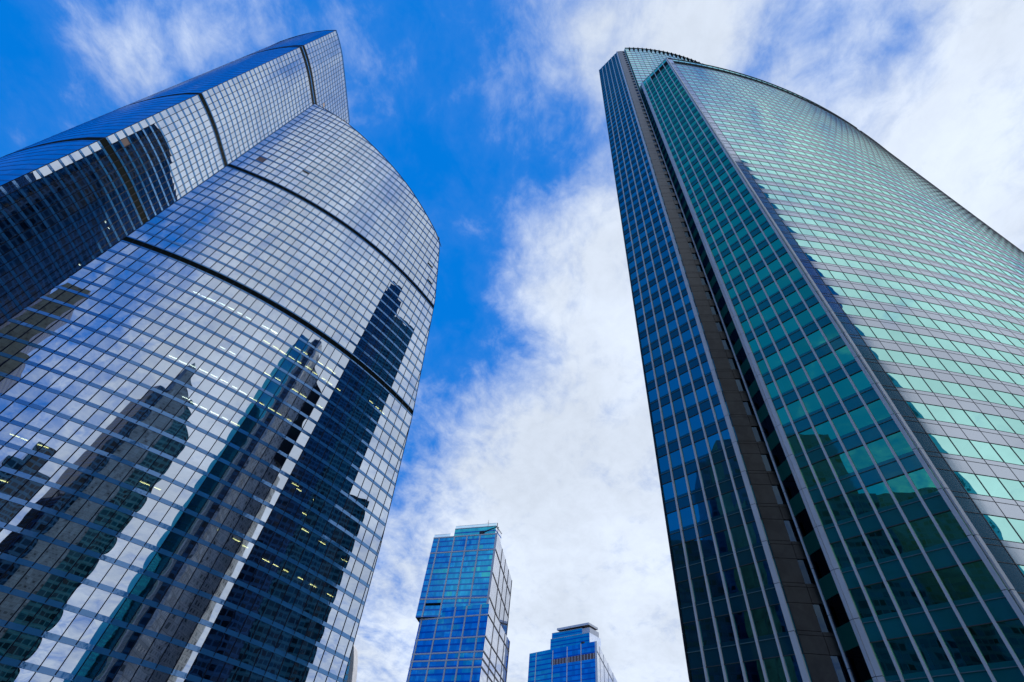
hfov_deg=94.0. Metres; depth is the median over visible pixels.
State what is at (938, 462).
window
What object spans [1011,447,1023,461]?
window
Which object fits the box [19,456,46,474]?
window
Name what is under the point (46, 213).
window
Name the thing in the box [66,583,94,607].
window
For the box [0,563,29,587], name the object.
window
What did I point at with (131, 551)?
window
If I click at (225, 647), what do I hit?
window
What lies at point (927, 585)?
window
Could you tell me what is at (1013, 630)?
window
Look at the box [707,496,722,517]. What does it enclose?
window
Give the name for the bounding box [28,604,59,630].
window
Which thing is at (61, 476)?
window
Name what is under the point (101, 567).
window
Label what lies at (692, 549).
window
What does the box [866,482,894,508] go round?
window
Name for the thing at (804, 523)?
window
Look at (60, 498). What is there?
window
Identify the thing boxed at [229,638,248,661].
window
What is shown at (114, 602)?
window
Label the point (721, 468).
window
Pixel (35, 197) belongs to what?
window
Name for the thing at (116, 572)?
window
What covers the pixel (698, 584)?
window
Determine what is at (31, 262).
window
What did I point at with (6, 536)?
window
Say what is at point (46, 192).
window
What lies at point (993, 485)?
window
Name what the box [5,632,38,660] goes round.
window
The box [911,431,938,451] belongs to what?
window
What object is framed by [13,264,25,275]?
window
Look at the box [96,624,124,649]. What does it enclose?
window
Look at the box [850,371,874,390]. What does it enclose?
window
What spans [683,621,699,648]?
window
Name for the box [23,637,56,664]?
window
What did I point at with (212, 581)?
window
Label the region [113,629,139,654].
window
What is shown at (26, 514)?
window
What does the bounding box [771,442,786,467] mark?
window
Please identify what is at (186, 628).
window
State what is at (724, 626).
window
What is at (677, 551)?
window
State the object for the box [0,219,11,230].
window
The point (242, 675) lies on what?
window
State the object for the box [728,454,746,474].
window
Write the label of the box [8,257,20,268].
window
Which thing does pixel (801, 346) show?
window
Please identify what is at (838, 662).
window
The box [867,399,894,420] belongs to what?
window
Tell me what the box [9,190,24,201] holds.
window
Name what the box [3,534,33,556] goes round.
window
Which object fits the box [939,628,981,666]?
window
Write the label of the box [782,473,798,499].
window
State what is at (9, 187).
window
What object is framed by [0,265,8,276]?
window
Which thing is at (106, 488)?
window
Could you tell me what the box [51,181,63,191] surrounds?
window
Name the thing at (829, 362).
window
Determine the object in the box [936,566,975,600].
window
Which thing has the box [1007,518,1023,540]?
window
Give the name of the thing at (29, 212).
window
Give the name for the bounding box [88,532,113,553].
window
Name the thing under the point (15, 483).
window
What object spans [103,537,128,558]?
window
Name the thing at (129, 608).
window
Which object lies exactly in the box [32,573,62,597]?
window
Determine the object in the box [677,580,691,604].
window
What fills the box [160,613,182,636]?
window
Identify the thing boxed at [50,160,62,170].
window
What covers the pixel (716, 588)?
window
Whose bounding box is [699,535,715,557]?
window
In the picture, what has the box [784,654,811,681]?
window
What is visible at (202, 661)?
window
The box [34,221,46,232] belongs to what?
window
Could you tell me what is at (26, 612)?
window
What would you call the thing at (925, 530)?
window
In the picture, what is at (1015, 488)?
window
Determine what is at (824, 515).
window
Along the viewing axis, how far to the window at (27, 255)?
166.57 m
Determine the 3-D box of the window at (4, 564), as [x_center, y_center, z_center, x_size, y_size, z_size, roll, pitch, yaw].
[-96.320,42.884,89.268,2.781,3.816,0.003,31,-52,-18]
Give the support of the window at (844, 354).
in the green tower at (829, 309)
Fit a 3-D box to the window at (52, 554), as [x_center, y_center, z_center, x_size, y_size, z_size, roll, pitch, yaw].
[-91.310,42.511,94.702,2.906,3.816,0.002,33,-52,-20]
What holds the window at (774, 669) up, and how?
in the green tower at (829, 309)
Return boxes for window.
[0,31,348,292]
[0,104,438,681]
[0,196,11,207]
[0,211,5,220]
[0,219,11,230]
[0,234,5,243]
[0,242,11,253]
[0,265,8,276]
[0,287,6,296]
[0,294,11,305]
[0,316,7,324]
[0,446,17,465]
[0,471,11,486]
[0,475,27,495]
[0,501,23,522]
[0,529,17,551]
[0,559,12,576]
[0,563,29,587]
[0,594,24,620]
[0,627,20,655]
[0,663,15,681]
[1,272,13,283]
[2,181,16,193]
[3,205,18,216]
[3,250,16,261]
[3,300,16,312]
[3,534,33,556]
[4,227,17,238]
[4,451,31,469]
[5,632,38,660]
[6,279,18,290]
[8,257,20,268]
[8,307,19,316]
[8,506,38,527]
[8,668,34,681]
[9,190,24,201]
[10,213,24,224]
[10,235,23,246]
[10,599,42,625]
[11,286,23,296]
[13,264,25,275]
[13,480,42,500]
[14,568,46,592]
[15,176,29,187]
[15,292,27,303]
[16,198,30,209]
[16,220,29,231]
[16,242,28,253]
[18,271,30,282]
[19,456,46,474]
[19,539,49,561]
[21,250,32,260]
[21,299,31,307]
[22,184,35,195]
[22,228,35,239]
[23,206,35,217]
[23,278,35,288]
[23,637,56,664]
[25,257,37,267]
[25,511,53,532]
[27,170,40,181]
[27,236,39,246]
[27,285,39,295]
[28,192,41,203]
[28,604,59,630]
[29,214,41,225]
[29,485,57,505]
[30,264,41,274]
[30,672,52,681]
[32,291,42,300]
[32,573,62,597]
[33,243,44,253]
[34,179,46,189]
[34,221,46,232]
[34,461,60,479]
[35,200,46,211]
[35,271,45,281]
[36,544,66,566]
[37,250,48,260]
[39,165,52,175]
[39,229,50,239]
[40,187,52,197]
[40,208,52,218]
[40,516,68,537]
[41,642,73,669]
[45,173,57,183]
[45,215,57,226]
[45,490,72,510]
[46,195,57,205]
[46,609,76,634]
[49,466,75,484]
[49,578,78,602]
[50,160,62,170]
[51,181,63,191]
[51,202,63,212]
[53,549,82,571]
[56,168,67,178]
[56,521,83,543]
[57,189,68,199]
[59,647,90,674]
[60,495,86,515]
[61,155,72,165]
[62,176,73,186]
[63,614,92,639]
[64,471,89,489]
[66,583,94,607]
[67,163,77,173]
[69,554,96,577]
[72,526,99,548]
[75,500,100,520]
[77,651,106,678]
[79,619,108,644]
[82,588,110,612]
[85,559,111,582]
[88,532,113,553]
[90,505,115,526]
[92,481,117,499]
[94,656,123,681]
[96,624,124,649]
[98,593,125,617]
[101,564,126,587]
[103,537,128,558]
[105,511,129,531]
[107,486,130,505]
[112,661,138,681]
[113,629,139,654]
[114,598,140,622]
[116,569,141,592]
[118,542,142,563]
[119,516,143,536]
[129,634,154,658]
[130,603,155,627]
[131,575,155,597]
[131,665,153,681]
[132,547,155,568]
[133,521,156,541]
[144,639,168,663]
[145,609,168,631]
[146,553,169,573]
[146,580,169,602]
[147,526,169,546]
[149,670,169,681]
[159,643,183,668]
[160,585,183,607]
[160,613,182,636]
[161,532,183,552]
[161,558,183,579]
[167,675,184,681]
[173,618,196,641]
[174,563,195,584]
[174,590,195,612]
[174,648,197,672]
[187,595,209,617]
[188,623,210,646]
[189,653,211,677]
[200,573,220,594]
[201,600,222,622]
[202,628,223,651]
[204,658,224,681]
[215,606,234,627]
[216,633,236,656]
[218,662,237,681]
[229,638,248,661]
[233,667,250,681]
[242,643,260,665]
[248,672,262,681]
[406,526,511,681]
[528,628,616,681]
[600,48,1023,613]
[672,544,685,565]
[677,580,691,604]
[679,506,693,526]
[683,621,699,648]
[685,539,700,561]
[690,668,705,681]
[691,576,707,601]
[693,501,707,522]
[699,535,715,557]
[699,618,716,645]
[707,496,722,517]
[707,572,724,597]
[707,666,724,681]
[714,460,729,480]
[715,530,731,553]
[715,614,734,642]
[722,491,738,512]
[723,568,742,593]
[725,663,743,681]
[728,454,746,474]
[730,525,748,548]
[733,611,753,639]
[737,485,756,507]
[740,563,760,589]
[743,660,764,681]
[746,519,767,543]
[751,607,773,636]
[757,558,780,585]
[763,657,786,681]
[769,603,795,632]
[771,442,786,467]
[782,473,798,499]
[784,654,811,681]
[786,400,805,419]
[787,435,802,454]
[795,508,813,537]
[798,428,819,449]
[800,466,816,487]
[801,392,821,412]
[809,548,829,579]
[812,459,834,482]
[812,604,833,632]
[814,501,832,525]
[815,421,836,442]
[817,385,838,405]
[819,352,839,371]
[826,593,849,627]
[827,495,852,521]
[829,452,853,476]
[830,542,851,568]
[830,656,850,681]
[831,413,854,435]
[833,378,855,398]
[835,346,856,363]
[844,536,872,564]
[844,646,871,681]
[846,488,872,515]
[847,445,873,469]
[849,406,873,428]
[849,588,872,618]
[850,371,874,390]
[865,530,895,559]
[865,582,896,614]
[866,438,893,462]
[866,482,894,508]
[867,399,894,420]
[871,641,897,675]
[886,430,916,455]
[886,474,917,502]
[887,523,919,553]
[887,577,921,610]
[888,637,923,673]
[891,399,914,416]
[908,466,942,495]
[909,516,944,547]
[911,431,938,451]
[911,572,948,605]
[913,633,952,670]
[918,450,950,469]
[928,434,959,454]
[931,469,965,491]
[933,511,972,541]
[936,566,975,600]
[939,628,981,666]
[947,491,979,512]
[949,437,981,458]
[953,471,989,495]
[958,512,997,538]
[963,559,1007,595]
[968,623,1013,663]
[970,440,1002,461]
[974,537,1014,563]
[976,474,1011,498]
[983,514,1022,542]
[990,443,1023,464]
[992,562,1023,592]
[997,619,1023,659]
[999,478,1023,500]
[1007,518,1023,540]
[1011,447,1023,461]
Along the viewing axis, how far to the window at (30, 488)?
98.27 m
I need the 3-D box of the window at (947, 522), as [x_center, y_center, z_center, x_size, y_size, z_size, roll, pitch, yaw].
[28.892,12.116,31.391,0.001,1.863,1.448,36,-54,-22]
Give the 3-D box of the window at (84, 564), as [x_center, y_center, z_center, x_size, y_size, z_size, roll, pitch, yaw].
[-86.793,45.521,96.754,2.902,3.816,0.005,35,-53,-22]
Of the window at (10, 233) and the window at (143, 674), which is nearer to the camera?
the window at (143, 674)
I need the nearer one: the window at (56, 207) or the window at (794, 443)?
the window at (794, 443)
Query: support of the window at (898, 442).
in the green tower at (829, 309)
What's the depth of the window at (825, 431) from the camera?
41.16 m
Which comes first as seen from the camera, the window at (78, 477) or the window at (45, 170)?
the window at (78, 477)
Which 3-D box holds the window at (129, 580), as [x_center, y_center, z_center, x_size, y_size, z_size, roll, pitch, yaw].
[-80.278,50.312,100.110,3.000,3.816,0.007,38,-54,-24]
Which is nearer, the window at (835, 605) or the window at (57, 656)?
the window at (835, 605)
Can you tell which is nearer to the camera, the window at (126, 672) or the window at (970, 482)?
the window at (970, 482)
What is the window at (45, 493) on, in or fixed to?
in the curved tower at (208, 389)
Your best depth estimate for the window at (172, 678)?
98.31 m
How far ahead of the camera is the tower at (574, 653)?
539.46 m
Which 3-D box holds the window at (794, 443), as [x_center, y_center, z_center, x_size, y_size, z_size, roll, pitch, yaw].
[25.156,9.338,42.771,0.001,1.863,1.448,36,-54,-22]
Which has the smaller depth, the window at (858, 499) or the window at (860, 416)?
the window at (858, 499)
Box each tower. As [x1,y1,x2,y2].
[0,30,349,324]
[0,103,440,681]
[406,521,511,681]
[528,622,616,681]
[599,47,1023,681]
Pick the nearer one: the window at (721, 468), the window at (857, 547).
the window at (857, 547)
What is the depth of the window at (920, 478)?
33.88 m
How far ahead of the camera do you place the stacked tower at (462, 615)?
319.72 m
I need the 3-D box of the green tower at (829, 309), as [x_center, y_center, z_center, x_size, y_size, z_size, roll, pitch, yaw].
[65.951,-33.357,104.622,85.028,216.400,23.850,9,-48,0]
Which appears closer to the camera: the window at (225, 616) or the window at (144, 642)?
the window at (144, 642)
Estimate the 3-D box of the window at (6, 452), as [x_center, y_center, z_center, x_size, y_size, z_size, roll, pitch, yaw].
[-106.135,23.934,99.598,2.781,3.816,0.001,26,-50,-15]
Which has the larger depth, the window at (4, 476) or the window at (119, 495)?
the window at (119, 495)
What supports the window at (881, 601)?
in the green tower at (829, 309)
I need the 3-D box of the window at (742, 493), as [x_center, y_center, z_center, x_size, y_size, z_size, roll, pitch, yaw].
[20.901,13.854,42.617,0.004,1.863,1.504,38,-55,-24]
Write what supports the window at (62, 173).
in the tall tower at (74, 199)
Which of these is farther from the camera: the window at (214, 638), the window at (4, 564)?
the window at (214, 638)
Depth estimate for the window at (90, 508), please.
101.80 m
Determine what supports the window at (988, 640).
in the green tower at (829, 309)
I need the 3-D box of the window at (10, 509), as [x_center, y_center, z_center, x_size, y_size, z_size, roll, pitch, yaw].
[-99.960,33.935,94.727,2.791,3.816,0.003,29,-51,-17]
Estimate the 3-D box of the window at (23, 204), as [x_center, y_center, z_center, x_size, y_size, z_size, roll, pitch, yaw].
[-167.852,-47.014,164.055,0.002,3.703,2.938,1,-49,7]
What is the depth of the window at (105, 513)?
102.84 m
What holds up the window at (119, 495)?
in the curved tower at (208, 389)
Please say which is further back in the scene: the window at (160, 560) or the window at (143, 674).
the window at (160, 560)
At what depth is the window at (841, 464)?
38.70 m
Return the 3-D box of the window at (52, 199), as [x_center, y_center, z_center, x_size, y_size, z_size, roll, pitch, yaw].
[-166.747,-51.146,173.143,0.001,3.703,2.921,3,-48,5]
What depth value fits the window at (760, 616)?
36.00 m
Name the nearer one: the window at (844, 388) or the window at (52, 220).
the window at (844, 388)
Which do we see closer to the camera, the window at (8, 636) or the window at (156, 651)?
the window at (8, 636)
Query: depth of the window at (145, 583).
101.30 m
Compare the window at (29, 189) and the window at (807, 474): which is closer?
the window at (807, 474)
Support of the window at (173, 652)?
in the curved tower at (208, 389)
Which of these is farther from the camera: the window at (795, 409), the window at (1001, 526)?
the window at (795, 409)
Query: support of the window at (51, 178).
in the tall tower at (74, 199)
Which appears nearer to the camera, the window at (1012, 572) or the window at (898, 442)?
the window at (1012, 572)
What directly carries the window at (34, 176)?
in the tall tower at (74, 199)
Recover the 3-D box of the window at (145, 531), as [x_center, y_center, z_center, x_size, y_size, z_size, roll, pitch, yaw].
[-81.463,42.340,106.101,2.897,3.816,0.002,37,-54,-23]
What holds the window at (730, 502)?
in the green tower at (829, 309)
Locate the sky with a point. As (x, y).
(531, 416)
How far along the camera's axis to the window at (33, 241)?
168.21 m
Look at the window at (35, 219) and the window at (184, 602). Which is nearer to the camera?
the window at (184, 602)
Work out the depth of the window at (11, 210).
160.58 m
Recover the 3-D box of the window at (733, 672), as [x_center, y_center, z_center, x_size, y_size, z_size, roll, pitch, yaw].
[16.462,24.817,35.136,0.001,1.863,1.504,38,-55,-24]
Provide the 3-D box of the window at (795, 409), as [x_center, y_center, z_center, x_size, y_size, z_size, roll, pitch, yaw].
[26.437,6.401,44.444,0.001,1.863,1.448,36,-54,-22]
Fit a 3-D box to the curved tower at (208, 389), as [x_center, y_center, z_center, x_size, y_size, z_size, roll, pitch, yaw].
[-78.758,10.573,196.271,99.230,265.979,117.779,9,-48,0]
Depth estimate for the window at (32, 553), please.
93.71 m
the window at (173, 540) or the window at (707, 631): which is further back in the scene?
the window at (173, 540)
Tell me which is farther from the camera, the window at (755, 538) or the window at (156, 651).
the window at (156, 651)
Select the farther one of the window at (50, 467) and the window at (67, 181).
the window at (67, 181)
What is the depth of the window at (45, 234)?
171.76 m
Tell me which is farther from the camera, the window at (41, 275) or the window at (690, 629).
the window at (41, 275)
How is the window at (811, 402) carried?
in the green tower at (829, 309)
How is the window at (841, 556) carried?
in the green tower at (829, 309)
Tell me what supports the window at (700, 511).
in the green tower at (829, 309)
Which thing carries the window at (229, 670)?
in the curved tower at (208, 389)
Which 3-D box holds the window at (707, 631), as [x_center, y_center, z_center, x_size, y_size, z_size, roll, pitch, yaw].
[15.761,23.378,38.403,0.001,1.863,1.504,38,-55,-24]
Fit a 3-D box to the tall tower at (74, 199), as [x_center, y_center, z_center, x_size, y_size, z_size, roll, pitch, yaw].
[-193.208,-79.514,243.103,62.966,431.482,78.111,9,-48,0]
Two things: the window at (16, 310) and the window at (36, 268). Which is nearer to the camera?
the window at (16, 310)
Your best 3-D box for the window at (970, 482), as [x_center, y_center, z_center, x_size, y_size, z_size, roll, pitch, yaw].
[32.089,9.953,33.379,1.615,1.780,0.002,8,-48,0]
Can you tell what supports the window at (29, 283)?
in the tall tower at (74, 199)
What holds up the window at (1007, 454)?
in the green tower at (829, 309)
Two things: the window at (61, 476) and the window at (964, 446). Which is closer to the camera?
the window at (964, 446)
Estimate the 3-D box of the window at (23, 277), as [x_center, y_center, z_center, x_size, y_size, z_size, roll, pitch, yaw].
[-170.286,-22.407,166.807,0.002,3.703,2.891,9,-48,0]
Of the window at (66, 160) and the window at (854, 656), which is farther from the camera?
the window at (66, 160)
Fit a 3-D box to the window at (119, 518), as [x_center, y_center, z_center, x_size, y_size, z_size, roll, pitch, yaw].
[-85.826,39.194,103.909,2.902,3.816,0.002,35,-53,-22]
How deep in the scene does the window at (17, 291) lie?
165.16 m
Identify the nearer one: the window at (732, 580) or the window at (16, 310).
the window at (732, 580)
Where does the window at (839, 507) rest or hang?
in the green tower at (829, 309)
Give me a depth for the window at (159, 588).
102.57 m
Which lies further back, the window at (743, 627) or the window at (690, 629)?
the window at (690, 629)
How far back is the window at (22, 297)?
167.10 m
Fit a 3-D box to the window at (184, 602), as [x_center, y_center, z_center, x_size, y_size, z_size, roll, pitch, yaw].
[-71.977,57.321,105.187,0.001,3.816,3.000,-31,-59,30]
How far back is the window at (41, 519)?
96.36 m
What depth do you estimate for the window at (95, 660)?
90.56 m
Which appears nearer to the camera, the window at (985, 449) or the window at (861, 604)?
the window at (861, 604)
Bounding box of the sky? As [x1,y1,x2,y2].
[0,0,1023,681]
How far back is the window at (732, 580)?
39.27 m
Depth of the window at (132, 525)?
104.95 m
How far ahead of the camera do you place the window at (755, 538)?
40.21 m
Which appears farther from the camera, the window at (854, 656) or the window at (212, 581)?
the window at (212, 581)
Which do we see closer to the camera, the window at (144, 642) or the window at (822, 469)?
the window at (822, 469)
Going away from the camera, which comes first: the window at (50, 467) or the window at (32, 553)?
the window at (32, 553)
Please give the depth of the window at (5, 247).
159.26 m
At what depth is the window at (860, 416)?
39.57 m
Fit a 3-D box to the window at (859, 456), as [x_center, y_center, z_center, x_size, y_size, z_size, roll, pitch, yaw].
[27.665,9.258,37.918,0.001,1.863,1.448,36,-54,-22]
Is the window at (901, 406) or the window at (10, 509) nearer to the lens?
the window at (901, 406)
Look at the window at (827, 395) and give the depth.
42.84 m
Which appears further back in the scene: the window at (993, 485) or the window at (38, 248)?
the window at (38, 248)
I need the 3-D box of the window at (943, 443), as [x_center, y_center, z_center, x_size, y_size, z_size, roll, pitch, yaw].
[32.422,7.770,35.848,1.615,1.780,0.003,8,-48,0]
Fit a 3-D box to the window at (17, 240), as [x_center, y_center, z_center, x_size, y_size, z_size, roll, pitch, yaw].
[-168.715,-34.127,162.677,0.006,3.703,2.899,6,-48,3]
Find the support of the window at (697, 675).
in the green tower at (829, 309)
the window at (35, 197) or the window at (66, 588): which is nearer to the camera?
the window at (66, 588)
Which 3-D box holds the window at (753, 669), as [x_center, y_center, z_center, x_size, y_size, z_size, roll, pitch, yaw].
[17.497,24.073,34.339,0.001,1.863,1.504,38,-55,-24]
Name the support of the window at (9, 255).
in the tall tower at (74, 199)
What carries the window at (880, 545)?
in the green tower at (829, 309)
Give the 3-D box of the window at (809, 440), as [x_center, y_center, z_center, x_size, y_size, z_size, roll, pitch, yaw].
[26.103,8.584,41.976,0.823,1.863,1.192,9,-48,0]
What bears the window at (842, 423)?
in the green tower at (829, 309)
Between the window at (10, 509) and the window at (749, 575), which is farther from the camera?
the window at (10, 509)
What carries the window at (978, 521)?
in the green tower at (829, 309)
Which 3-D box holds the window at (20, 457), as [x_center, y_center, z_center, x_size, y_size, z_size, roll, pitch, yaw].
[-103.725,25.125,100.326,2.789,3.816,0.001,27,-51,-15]
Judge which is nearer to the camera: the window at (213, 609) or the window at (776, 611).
the window at (776, 611)
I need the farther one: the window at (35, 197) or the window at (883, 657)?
the window at (35, 197)
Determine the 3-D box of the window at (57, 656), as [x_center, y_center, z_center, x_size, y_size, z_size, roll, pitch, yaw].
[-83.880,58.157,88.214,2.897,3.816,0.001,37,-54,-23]
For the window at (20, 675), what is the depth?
84.25 m
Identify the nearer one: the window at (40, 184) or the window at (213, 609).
the window at (213, 609)
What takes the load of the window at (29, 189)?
in the tall tower at (74, 199)
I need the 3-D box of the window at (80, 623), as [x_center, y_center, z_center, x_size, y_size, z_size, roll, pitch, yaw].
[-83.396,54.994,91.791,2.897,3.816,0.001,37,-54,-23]
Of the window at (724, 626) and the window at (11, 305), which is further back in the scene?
the window at (11, 305)
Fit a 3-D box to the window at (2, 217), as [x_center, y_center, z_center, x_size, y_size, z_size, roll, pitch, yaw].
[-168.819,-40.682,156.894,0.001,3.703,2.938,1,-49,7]
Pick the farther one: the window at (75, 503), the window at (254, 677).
the window at (254, 677)
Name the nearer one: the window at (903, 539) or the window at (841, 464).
the window at (903, 539)
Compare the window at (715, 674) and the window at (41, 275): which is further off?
the window at (41, 275)
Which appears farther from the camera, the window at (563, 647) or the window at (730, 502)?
the window at (563, 647)
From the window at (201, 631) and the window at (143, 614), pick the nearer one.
the window at (143, 614)
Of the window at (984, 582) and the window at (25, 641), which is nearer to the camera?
the window at (984, 582)
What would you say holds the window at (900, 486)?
in the green tower at (829, 309)
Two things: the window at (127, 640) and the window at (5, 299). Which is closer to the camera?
the window at (127, 640)
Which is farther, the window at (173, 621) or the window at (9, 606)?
the window at (173, 621)
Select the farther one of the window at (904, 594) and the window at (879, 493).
the window at (879, 493)
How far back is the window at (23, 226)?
164.35 m
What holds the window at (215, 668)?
in the curved tower at (208, 389)
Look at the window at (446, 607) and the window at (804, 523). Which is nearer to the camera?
the window at (804, 523)
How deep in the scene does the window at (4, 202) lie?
158.60 m
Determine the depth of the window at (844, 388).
42.03 m
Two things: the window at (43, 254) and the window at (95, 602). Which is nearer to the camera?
the window at (95, 602)
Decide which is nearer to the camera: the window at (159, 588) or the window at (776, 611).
the window at (776, 611)
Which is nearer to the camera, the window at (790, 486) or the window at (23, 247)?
the window at (790, 486)
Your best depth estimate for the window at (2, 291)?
160.39 m
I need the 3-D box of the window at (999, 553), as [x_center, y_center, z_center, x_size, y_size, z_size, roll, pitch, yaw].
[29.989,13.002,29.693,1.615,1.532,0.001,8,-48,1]
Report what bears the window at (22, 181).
in the tall tower at (74, 199)
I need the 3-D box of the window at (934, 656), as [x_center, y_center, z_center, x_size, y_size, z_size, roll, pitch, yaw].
[25.384,18.744,28.839,0.001,1.863,1.448,36,-54,-22]
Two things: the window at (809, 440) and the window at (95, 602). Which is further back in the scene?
the window at (95, 602)
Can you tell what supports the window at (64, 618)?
in the curved tower at (208, 389)
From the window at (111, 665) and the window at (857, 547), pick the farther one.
the window at (111, 665)
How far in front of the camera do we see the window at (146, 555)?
103.66 m
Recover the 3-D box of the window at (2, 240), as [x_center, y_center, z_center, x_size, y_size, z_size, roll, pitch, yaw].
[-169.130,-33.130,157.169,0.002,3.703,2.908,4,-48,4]
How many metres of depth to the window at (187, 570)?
107.42 m
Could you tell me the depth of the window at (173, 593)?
103.85 m
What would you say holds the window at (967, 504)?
in the green tower at (829, 309)
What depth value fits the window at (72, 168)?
180.02 m
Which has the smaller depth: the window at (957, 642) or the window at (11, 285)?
the window at (957, 642)
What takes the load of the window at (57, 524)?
in the curved tower at (208, 389)
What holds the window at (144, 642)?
in the curved tower at (208, 389)
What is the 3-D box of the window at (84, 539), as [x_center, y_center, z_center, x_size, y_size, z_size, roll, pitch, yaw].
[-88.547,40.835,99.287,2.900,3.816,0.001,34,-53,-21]
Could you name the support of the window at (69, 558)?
in the curved tower at (208, 389)
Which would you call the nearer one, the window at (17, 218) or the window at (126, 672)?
the window at (126, 672)
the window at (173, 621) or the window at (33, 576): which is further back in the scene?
the window at (173, 621)
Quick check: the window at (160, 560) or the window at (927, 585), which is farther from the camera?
the window at (160, 560)
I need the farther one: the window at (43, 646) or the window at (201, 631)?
the window at (201, 631)
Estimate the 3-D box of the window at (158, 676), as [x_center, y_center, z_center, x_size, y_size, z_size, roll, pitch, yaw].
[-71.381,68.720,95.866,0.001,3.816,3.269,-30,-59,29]
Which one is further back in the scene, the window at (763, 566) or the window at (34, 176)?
the window at (34, 176)
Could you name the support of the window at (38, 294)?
in the tall tower at (74, 199)
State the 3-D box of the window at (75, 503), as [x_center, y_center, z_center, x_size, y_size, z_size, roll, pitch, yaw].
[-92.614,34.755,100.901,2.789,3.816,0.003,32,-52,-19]
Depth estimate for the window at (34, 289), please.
170.71 m
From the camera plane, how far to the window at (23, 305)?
168.70 m
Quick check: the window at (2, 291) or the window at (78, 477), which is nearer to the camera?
the window at (78, 477)
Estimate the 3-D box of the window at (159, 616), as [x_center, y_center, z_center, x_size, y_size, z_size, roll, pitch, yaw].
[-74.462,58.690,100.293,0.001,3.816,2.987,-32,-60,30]
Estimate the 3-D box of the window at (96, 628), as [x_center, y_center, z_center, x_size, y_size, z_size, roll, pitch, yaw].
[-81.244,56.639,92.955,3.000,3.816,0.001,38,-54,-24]
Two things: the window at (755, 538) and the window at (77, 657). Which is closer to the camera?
the window at (755, 538)
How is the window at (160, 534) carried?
in the curved tower at (208, 389)
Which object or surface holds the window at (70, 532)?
in the curved tower at (208, 389)
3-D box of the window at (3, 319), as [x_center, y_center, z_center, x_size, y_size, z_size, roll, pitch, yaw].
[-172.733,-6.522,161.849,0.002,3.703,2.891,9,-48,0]
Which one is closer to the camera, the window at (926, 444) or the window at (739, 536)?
the window at (926, 444)
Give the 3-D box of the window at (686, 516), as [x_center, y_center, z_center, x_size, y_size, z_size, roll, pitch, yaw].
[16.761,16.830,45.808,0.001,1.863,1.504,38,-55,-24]
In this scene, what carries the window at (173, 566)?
in the curved tower at (208, 389)
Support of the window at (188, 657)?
in the curved tower at (208, 389)
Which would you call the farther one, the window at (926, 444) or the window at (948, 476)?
the window at (926, 444)
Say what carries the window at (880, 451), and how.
in the green tower at (829, 309)
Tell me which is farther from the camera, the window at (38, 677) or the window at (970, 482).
the window at (38, 677)
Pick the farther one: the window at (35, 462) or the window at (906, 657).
the window at (35, 462)
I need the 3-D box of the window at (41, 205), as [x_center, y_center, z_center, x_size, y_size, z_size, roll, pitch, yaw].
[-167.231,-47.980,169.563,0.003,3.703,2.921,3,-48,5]
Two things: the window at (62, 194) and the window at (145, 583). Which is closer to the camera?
the window at (145, 583)
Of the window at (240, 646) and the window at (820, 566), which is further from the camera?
the window at (240, 646)
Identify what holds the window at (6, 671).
in the curved tower at (208, 389)
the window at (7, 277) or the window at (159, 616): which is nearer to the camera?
the window at (159, 616)
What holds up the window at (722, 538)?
in the green tower at (829, 309)
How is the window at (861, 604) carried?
in the green tower at (829, 309)
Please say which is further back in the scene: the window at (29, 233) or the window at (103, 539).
the window at (29, 233)
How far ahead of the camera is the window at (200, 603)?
106.58 m
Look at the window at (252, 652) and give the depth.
110.91 m
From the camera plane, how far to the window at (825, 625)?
34.55 m

